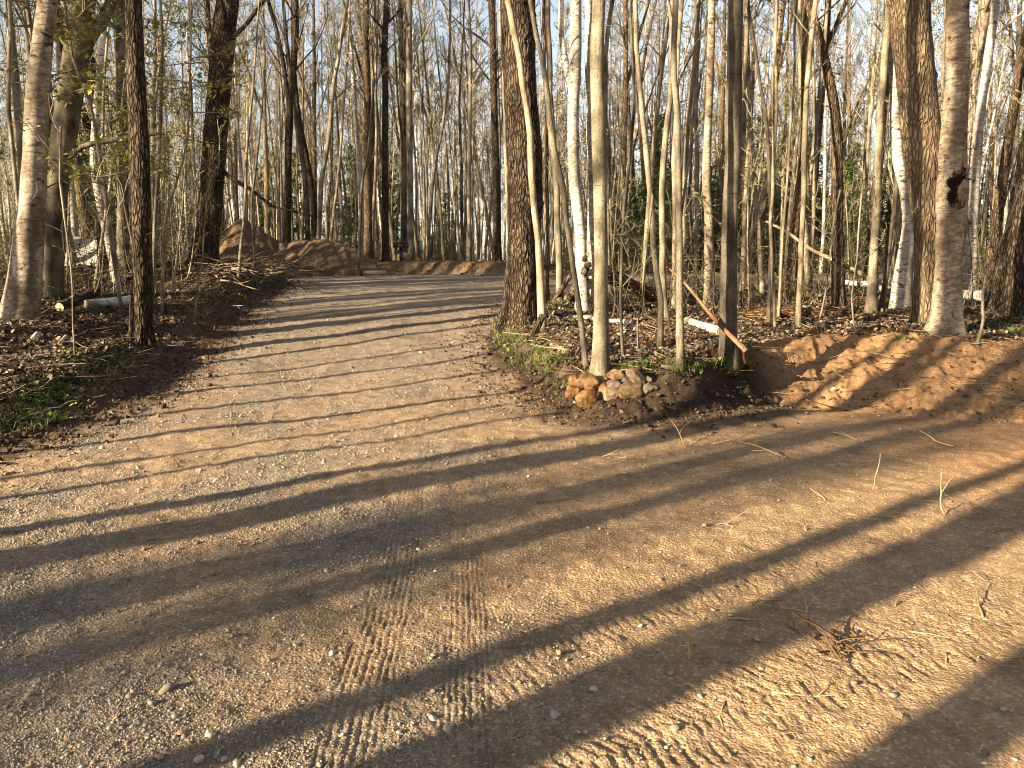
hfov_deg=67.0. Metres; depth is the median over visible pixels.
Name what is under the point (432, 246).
conifer tree
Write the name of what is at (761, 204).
sapling
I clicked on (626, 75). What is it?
tree
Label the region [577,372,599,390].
rock
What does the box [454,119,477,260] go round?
sapling
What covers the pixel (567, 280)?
rotten slab
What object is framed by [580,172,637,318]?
sapling
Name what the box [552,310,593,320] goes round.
fallen log
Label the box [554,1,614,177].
sapling
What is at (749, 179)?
sapling
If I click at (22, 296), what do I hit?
birch tree
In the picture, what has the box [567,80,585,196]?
sapling
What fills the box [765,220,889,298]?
fallen branch
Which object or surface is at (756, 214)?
tree
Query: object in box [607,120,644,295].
sapling
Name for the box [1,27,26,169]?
sapling
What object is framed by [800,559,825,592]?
twig
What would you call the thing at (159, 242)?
conifer tree
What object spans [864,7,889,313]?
maple tree
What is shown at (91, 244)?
tarp
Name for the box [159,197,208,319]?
sapling
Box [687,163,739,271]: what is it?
conifer tree
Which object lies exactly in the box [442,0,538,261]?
oak tree
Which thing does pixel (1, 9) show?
sapling
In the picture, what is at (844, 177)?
sapling
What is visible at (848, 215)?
conifer tree
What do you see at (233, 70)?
sapling
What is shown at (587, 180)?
sapling
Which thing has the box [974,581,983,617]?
twig
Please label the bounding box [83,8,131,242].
sapling
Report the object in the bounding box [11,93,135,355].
sapling
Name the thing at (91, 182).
sapling
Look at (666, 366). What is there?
wood chunk
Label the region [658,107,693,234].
sapling
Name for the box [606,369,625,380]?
rock
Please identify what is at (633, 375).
rock
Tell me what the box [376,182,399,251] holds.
sapling
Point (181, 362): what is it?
soil clods
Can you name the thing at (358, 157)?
tree
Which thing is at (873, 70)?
tree
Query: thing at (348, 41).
tree
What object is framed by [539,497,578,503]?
twig
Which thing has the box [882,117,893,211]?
sapling
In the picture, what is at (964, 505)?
twig
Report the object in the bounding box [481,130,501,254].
sapling
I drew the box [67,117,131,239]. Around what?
conifer tree
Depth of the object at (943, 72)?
15.75 m
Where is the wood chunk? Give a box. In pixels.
[661,364,693,371]
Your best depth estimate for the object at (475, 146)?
39.98 m
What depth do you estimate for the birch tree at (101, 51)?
15.38 m
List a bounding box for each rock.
[565,385,583,399]
[568,375,577,385]
[575,389,599,407]
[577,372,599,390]
[596,382,607,392]
[598,375,609,381]
[599,387,618,400]
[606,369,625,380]
[606,380,620,387]
[617,381,643,399]
[626,367,645,385]
[643,383,657,394]
[644,376,651,382]
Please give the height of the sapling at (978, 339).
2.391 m
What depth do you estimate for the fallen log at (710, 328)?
11.29 m
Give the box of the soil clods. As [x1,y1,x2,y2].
[0,261,1019,497]
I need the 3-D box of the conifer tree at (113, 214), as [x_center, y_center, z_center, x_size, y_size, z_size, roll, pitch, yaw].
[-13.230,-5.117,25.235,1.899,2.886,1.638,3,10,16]
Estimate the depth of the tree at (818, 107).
14.69 m
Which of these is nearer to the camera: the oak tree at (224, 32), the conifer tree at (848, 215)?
the oak tree at (224, 32)
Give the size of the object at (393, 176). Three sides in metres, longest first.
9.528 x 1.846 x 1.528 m
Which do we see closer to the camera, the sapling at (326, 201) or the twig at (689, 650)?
the twig at (689, 650)
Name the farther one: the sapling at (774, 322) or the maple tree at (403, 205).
the maple tree at (403, 205)
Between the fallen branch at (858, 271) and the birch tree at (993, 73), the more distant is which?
the birch tree at (993, 73)
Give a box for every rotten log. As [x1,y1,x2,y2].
[591,265,669,304]
[737,305,859,318]
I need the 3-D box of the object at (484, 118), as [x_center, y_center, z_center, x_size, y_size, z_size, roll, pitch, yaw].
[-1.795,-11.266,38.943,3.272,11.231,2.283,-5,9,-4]
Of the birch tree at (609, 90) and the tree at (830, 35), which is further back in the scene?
the birch tree at (609, 90)
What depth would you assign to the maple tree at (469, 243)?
26.85 m
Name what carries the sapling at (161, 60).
on the ground at (986, 456)
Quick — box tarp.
[65,236,96,265]
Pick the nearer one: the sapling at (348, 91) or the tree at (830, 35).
the tree at (830, 35)
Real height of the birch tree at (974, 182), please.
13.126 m
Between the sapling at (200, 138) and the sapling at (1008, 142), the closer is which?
the sapling at (1008, 142)
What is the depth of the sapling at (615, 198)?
27.99 m
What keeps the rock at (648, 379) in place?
on the ground at (986, 456)
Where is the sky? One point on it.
(553, 15)
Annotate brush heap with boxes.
[156,241,336,289]
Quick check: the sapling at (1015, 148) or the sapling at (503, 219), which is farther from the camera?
the sapling at (503, 219)
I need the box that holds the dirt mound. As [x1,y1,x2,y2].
[219,219,429,275]
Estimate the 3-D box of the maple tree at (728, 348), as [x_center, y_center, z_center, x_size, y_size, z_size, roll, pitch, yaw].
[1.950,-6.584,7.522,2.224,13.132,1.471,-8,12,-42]
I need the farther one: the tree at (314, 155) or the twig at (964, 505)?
the tree at (314, 155)
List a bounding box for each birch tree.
[0,0,95,320]
[0,1,77,236]
[90,0,123,282]
[163,0,203,196]
[163,0,203,254]
[194,31,246,219]
[228,14,261,208]
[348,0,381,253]
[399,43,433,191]
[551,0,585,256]
[558,0,592,311]
[581,0,593,306]
[604,0,635,197]
[608,3,639,199]
[640,2,688,117]
[683,29,724,266]
[702,0,715,306]
[788,0,866,272]
[808,13,855,245]
[854,0,913,309]
[923,0,980,336]
[962,0,1023,283]
[963,0,999,305]
[980,0,1023,179]
[981,1,1014,160]
[990,0,1022,232]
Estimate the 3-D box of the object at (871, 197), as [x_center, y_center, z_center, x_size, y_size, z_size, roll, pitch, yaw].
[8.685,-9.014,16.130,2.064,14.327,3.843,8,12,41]
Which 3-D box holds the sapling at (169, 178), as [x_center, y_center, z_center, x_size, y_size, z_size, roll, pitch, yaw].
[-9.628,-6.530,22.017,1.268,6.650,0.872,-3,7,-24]
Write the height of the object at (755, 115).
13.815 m
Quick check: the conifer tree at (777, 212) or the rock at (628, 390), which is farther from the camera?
the conifer tree at (777, 212)
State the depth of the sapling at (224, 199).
28.43 m
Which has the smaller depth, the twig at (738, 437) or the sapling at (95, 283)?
the twig at (738, 437)
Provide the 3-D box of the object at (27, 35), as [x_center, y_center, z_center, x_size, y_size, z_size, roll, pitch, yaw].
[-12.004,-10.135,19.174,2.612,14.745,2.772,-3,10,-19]
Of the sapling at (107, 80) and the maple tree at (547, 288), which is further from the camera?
the sapling at (107, 80)
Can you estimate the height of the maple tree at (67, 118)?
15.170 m
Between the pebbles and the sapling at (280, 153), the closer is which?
the pebbles
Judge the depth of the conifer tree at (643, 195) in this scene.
27.57 m
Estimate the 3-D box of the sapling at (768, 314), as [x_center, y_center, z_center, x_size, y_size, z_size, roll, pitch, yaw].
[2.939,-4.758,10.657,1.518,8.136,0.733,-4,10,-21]
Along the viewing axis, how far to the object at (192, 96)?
35.73 m
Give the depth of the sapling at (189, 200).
28.37 m
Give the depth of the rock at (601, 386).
7.80 m
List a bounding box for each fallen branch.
[42,416,90,423]
[529,313,545,339]
[546,314,578,329]
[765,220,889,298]
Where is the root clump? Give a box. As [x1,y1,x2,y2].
[786,612,876,662]
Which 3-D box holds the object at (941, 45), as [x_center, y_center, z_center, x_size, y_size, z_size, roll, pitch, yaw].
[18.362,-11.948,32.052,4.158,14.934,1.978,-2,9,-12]
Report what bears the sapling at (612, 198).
on the ground at (986, 456)
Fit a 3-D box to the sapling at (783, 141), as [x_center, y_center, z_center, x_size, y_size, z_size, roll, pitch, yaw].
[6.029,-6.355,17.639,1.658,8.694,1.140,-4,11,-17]
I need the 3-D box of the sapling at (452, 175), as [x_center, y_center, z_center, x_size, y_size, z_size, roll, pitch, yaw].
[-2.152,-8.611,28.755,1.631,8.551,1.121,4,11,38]
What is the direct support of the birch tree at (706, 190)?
on the ground at (986, 456)
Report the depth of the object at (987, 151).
40.28 m
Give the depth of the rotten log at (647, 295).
13.53 m
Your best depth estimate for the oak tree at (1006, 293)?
11.30 m
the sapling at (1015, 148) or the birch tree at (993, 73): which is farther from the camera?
the birch tree at (993, 73)
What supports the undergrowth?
on the ground at (986, 456)
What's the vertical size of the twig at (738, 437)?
0.168 m
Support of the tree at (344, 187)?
on the ground at (986, 456)
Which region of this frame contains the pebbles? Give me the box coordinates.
[0,339,1019,767]
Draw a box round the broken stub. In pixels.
[742,351,752,373]
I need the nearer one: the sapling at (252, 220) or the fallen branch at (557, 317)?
the fallen branch at (557, 317)
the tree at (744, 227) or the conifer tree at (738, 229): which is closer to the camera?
the tree at (744, 227)
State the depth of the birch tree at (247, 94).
39.35 m
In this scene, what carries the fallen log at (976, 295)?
on the ground at (986, 456)
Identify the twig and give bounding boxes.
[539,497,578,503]
[666,413,689,446]
[679,624,690,658]
[713,424,764,444]
[716,507,751,526]
[719,700,725,726]
[727,617,782,621]
[732,439,786,457]
[746,598,788,605]
[772,676,833,696]
[782,608,816,615]
[785,558,824,615]
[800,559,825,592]
[805,399,841,409]
[847,513,898,517]
[872,453,880,489]
[906,499,941,501]
[911,631,947,637]
[940,475,952,514]
[945,491,979,520]
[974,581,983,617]
[992,525,1021,533]
[996,656,1023,658]
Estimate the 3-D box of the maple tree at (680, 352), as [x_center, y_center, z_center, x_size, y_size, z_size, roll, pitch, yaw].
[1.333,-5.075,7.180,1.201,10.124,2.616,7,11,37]
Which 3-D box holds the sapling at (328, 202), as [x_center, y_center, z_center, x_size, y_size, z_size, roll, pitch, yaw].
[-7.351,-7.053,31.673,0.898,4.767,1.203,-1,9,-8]
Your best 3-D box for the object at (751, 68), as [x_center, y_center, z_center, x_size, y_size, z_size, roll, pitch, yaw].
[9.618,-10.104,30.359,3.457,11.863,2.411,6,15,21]
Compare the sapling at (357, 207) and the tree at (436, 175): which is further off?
the sapling at (357, 207)
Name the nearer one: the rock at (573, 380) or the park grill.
the rock at (573, 380)
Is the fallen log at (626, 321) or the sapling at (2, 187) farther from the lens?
the sapling at (2, 187)
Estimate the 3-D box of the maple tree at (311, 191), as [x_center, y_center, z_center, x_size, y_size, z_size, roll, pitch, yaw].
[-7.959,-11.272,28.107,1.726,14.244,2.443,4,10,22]
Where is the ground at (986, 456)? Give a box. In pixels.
[0,260,1023,767]
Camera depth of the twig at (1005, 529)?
4.35 m
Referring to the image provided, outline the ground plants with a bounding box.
[0,282,1023,431]
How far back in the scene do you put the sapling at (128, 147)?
18.86 m
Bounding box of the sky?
[0,0,1023,259]
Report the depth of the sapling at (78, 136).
23.12 m
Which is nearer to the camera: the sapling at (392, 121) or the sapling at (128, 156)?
the sapling at (128, 156)
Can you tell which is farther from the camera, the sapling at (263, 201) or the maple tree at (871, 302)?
the sapling at (263, 201)
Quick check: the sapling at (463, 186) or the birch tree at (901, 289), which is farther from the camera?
the sapling at (463, 186)
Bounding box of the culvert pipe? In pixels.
[362,270,386,274]
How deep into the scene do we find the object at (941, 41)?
37.45 m
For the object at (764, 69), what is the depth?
30.93 m
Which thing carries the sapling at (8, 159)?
on the ground at (986, 456)
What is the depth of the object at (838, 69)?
35.44 m
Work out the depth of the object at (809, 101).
29.92 m
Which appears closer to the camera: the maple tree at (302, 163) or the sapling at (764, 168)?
the sapling at (764, 168)
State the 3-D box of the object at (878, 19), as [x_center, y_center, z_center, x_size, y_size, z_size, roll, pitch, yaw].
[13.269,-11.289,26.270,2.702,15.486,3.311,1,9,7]
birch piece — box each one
[30,332,40,340]
[56,335,68,345]
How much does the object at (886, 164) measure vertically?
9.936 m
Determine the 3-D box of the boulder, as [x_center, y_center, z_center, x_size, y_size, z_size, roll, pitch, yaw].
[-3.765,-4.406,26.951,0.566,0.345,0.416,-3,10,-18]
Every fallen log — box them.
[54,287,101,310]
[84,295,130,308]
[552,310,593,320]
[609,319,633,324]
[684,317,718,334]
[820,277,988,301]
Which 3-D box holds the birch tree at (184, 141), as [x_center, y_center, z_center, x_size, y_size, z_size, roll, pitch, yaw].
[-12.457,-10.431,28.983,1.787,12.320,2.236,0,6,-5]
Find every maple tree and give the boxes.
[33,0,67,162]
[42,0,162,299]
[96,0,130,269]
[236,0,338,242]
[250,0,316,238]
[259,0,310,240]
[294,0,374,239]
[351,0,431,252]
[353,0,418,260]
[354,0,438,260]
[361,0,383,258]
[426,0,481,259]
[435,0,500,260]
[502,71,507,239]
[505,0,546,331]
[528,0,588,368]
[536,0,549,302]
[545,0,563,301]
[589,0,609,375]
[604,0,614,291]
[633,0,663,349]
[659,0,672,321]
[671,0,684,371]
[671,0,706,308]
[682,0,704,298]
[694,0,726,292]
[718,0,742,375]
[781,0,808,302]
[785,0,817,327]
[795,0,809,298]
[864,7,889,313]
[878,176,898,310]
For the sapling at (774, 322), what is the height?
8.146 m
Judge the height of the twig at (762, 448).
0.149 m
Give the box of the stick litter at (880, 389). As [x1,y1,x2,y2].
[0,263,1023,423]
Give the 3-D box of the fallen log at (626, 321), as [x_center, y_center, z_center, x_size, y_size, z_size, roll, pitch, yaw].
[1.633,-0.966,12.047,0.541,0.110,0.109,8,12,34]
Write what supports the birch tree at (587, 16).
on the ground at (986, 456)
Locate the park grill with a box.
[393,241,408,260]
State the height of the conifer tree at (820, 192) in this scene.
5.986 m
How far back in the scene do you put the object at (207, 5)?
28.98 m
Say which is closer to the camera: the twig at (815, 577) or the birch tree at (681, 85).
the twig at (815, 577)
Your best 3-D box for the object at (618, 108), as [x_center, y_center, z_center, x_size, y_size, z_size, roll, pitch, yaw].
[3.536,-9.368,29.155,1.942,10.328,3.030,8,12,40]
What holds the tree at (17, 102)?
on the ground at (986, 456)
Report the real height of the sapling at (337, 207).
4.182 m
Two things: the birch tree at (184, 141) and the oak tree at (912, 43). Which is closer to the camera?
the oak tree at (912, 43)
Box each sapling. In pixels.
[0,0,23,153]
[0,0,167,204]
[0,0,214,313]
[0,125,18,190]
[0,136,16,208]
[0,144,18,248]
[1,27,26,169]
[5,82,25,159]
[6,6,206,291]
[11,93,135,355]
[16,0,56,83]
[48,0,254,300]
[48,53,115,291]
[49,109,109,212]
[52,41,88,236]
[76,121,116,237]
[79,93,130,294]
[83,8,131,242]
[87,76,156,198]
[93,0,159,287]
[96,35,130,179]
[105,14,158,143]
[105,68,116,205]
[109,49,153,189]
[119,3,263,312]
[151,63,196,260]
[151,146,187,243]
[153,152,185,230]
[155,149,182,255]
[156,52,201,260]
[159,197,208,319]
[162,0,225,292]
[163,175,204,279]
[168,61,199,200]
[174,71,205,199]
[180,145,199,251]
[184,110,241,204]
[195,0,241,164]
[218,0,281,281]
[223,153,236,229]
[231,51,279,286]
[234,96,261,219]
[236,125,270,224]
[246,167,281,233]
[266,72,299,240]
[278,170,304,230]
[305,111,319,200]
[313,152,339,229]
[317,177,349,242]
[320,151,339,237]
[324,157,344,220]
[332,65,369,248]
[344,107,371,247]
[347,178,378,231]
[351,48,387,275]
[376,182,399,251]
[377,93,399,254]
[413,67,446,260]
[435,32,466,260]
[450,95,484,259]
[451,119,477,248]
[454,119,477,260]
[457,181,488,258]
[477,136,504,260]
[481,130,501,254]
[483,141,504,260]
[491,189,505,257]
[540,102,552,202]
[543,46,592,217]
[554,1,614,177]
[557,81,584,184]
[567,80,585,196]
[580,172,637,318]
[581,111,617,269]
[589,0,662,355]
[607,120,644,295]
[607,188,700,348]
[608,120,626,269]
[610,104,632,208]
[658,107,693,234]
[669,0,746,298]
[671,101,700,261]
[693,111,725,210]
[712,29,772,305]
[742,1,799,277]
[743,0,845,317]
[743,166,777,240]
[744,64,824,293]
[745,0,772,323]
[745,0,795,277]
[751,22,811,254]
[754,34,794,219]
[769,0,823,326]
[790,95,870,294]
[797,99,868,239]
[797,165,869,318]
[841,162,918,327]
[871,1,972,269]
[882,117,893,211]
[968,0,998,161]
[971,145,1023,345]
[996,138,1017,194]
[1003,49,1023,205]
[1007,110,1023,196]
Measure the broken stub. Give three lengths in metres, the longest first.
0.716 x 0.069 x 0.067 m
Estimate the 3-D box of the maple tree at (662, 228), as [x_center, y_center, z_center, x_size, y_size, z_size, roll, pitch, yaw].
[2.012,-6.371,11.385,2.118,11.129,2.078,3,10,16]
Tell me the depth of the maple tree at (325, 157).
26.79 m
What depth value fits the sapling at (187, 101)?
12.05 m
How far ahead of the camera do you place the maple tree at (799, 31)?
14.55 m
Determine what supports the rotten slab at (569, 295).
on the ground at (986, 456)
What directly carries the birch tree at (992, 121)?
on the ground at (986, 456)
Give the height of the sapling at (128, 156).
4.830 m
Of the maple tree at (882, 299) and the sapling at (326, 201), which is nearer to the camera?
the maple tree at (882, 299)
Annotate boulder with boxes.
[396,253,411,260]
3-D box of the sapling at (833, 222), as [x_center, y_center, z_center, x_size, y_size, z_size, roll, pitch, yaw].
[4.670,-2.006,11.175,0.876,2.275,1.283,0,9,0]
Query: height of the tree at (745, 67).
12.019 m
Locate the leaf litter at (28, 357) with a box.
[0,258,1023,462]
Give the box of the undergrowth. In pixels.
[0,116,1008,319]
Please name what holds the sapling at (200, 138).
on the ground at (986, 456)
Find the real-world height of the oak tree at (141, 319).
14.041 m
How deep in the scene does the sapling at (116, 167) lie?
13.54 m
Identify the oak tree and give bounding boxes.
[122,0,160,349]
[184,0,318,269]
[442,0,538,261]
[491,0,543,333]
[804,0,846,307]
[886,0,940,322]
[984,134,1023,316]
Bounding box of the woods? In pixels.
[0,0,1023,270]
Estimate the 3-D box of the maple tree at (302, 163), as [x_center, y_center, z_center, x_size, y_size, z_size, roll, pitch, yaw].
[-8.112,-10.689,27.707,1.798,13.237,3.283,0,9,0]
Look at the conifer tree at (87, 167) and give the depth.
31.24 m
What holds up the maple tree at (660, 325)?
on the ground at (986, 456)
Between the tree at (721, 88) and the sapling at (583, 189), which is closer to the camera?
the sapling at (583, 189)
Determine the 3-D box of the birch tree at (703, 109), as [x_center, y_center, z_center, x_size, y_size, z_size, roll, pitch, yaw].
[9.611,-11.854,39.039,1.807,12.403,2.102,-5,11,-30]
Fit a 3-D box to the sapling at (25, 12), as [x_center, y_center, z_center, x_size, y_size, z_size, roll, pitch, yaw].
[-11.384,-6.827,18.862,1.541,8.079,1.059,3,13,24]
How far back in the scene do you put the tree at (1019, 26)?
18.15 m
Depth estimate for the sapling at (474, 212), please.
33.54 m
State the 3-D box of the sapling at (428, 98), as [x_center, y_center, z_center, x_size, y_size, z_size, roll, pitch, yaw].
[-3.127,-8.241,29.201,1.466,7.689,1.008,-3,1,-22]
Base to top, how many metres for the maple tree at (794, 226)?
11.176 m
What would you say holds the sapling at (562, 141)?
on the ground at (986, 456)
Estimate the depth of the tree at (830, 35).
16.13 m
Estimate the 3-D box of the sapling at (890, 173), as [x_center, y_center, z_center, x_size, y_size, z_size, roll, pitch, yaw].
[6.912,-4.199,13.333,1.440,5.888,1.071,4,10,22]
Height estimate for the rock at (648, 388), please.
0.152 m
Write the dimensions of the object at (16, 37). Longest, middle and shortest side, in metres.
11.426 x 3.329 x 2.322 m
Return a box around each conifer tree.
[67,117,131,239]
[67,120,131,234]
[95,184,130,251]
[157,223,170,260]
[430,191,463,260]
[430,234,441,259]
[611,113,703,270]
[615,173,642,268]
[637,178,691,268]
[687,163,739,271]
[700,184,751,264]
[737,139,817,272]
[764,133,850,272]
[814,155,883,271]
[814,157,880,272]
[816,180,829,269]
[852,188,886,269]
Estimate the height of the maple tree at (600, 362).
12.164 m
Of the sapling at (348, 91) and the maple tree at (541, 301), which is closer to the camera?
the maple tree at (541, 301)
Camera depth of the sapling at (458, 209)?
34.65 m
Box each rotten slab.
[551,252,589,300]
[563,261,591,301]
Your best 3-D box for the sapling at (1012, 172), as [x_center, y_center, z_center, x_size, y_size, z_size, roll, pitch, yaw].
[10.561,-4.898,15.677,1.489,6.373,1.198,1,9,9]
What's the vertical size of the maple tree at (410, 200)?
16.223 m
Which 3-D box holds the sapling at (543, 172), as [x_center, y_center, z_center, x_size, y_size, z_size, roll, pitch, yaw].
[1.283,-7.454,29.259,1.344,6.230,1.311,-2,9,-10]
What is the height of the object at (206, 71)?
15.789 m
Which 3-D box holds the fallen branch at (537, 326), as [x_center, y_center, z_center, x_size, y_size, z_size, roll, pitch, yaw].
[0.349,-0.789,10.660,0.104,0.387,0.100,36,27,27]
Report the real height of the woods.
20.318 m
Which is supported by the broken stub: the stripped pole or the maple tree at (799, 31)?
the stripped pole
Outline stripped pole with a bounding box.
[669,268,747,352]
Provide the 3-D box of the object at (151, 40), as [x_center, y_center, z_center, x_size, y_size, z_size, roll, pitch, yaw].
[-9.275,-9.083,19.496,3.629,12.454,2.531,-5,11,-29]
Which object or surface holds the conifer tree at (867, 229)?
on the ground at (986, 456)
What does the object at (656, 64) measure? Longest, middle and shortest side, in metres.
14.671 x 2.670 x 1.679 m
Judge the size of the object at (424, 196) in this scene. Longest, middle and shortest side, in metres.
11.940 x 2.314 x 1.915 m
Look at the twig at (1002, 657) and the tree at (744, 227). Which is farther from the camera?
the tree at (744, 227)
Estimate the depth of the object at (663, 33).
36.06 m
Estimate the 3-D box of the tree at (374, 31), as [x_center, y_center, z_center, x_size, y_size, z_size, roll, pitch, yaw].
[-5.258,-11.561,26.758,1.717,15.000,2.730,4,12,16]
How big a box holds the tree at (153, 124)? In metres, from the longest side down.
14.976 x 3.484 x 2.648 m
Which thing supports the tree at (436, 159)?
on the ground at (986, 456)
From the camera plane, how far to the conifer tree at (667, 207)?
32.28 m
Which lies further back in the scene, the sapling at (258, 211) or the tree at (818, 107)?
the sapling at (258, 211)
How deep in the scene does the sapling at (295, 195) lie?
30.73 m
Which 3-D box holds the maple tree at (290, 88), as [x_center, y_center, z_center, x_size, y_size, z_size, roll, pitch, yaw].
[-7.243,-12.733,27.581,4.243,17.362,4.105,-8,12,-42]
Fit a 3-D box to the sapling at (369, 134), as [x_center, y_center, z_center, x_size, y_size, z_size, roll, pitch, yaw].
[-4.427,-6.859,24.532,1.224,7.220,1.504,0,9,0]
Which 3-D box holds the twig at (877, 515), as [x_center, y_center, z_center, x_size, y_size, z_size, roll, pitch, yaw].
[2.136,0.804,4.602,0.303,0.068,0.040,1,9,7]
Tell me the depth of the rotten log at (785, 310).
11.84 m
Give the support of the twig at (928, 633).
on the ground at (986, 456)

